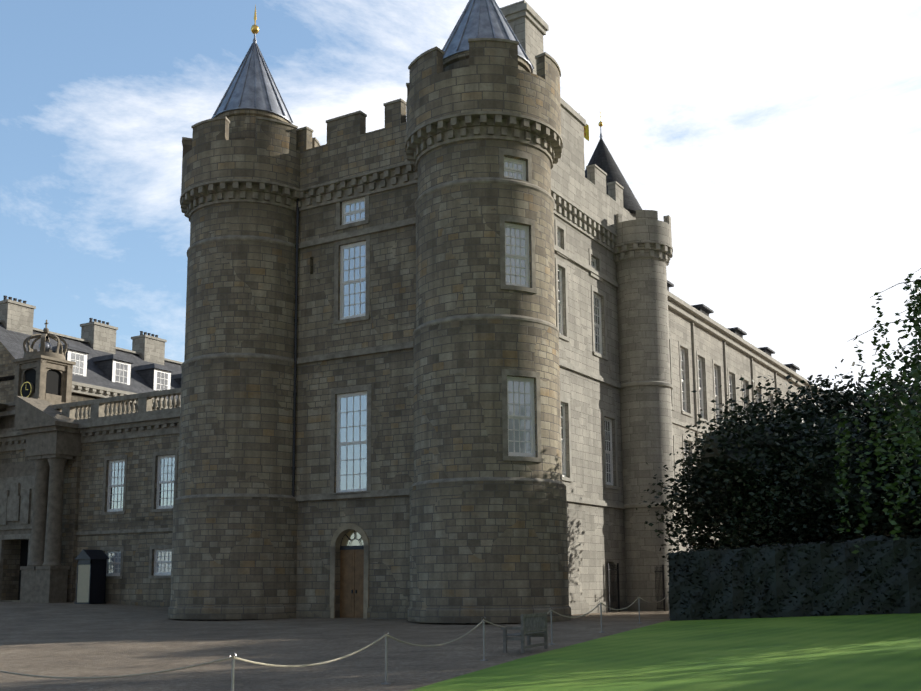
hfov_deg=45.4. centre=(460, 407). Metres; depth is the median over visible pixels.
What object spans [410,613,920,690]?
lawn
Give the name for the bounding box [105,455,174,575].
palace west front windows
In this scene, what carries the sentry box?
on the ground at (69, 639)
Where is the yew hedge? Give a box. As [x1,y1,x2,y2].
[666,535,920,620]
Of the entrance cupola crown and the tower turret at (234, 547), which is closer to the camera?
the tower turret at (234, 547)
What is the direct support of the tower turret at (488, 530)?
on the ground at (69, 639)
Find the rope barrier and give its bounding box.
[0,594,669,690]
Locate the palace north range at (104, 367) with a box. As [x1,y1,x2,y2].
[0,296,182,418]
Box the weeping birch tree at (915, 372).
[831,268,920,553]
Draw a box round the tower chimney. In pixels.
[500,0,548,74]
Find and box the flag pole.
[579,113,588,140]
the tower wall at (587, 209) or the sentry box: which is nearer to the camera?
the tower wall at (587, 209)
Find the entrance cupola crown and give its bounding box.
[3,320,79,428]
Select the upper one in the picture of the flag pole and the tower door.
the flag pole
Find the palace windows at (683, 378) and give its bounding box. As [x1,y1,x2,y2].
[680,348,780,551]
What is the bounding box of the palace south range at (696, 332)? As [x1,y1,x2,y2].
[667,280,866,552]
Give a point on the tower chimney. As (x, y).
(529, 25)
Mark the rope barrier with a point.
(233, 658)
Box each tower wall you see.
[294,98,417,618]
[551,97,632,614]
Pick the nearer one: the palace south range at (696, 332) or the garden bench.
the garden bench
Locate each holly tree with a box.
[636,354,920,557]
[839,337,920,538]
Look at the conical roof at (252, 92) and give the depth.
51.06 m
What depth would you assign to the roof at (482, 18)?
44.72 m
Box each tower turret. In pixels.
[168,116,320,619]
[405,38,570,622]
[614,210,677,610]
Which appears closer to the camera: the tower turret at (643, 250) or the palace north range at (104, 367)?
the tower turret at (643, 250)
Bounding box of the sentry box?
[74,549,108,603]
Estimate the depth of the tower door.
46.28 m
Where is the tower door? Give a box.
[340,530,363,617]
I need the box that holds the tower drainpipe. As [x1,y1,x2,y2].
[292,198,298,496]
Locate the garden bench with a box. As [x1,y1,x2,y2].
[501,612,547,652]
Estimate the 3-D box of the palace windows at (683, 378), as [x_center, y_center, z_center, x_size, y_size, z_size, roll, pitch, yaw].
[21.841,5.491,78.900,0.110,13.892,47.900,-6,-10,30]
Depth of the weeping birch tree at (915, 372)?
30.36 m
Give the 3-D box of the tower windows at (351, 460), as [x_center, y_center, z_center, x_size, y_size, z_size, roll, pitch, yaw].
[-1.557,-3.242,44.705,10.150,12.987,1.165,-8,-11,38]
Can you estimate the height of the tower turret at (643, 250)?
19.983 m
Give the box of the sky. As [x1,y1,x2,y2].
[0,0,920,397]
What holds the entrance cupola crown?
on the palace west front
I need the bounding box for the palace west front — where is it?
[0,388,180,606]
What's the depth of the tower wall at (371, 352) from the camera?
47.20 m
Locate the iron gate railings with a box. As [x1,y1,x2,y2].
[607,563,664,611]
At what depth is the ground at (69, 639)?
29.77 m
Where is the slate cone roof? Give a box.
[585,109,641,219]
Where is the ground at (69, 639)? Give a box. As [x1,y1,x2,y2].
[0,602,669,690]
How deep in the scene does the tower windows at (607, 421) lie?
54.08 m
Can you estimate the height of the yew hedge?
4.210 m
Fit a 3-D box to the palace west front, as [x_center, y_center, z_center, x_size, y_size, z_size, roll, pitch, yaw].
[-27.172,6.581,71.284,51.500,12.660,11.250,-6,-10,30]
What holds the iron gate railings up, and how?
on the ground at (69, 639)
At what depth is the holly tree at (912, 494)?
40.76 m
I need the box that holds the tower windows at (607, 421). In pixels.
[557,229,612,485]
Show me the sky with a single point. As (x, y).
(779, 141)
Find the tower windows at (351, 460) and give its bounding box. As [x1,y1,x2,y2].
[336,157,534,492]
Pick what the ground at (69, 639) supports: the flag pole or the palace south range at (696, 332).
the palace south range at (696, 332)
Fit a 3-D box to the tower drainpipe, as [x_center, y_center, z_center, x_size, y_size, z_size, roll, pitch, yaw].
[-7.303,-1.346,48.674,0.320,20.929,0.240,-6,-10,30]
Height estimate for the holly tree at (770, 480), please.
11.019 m

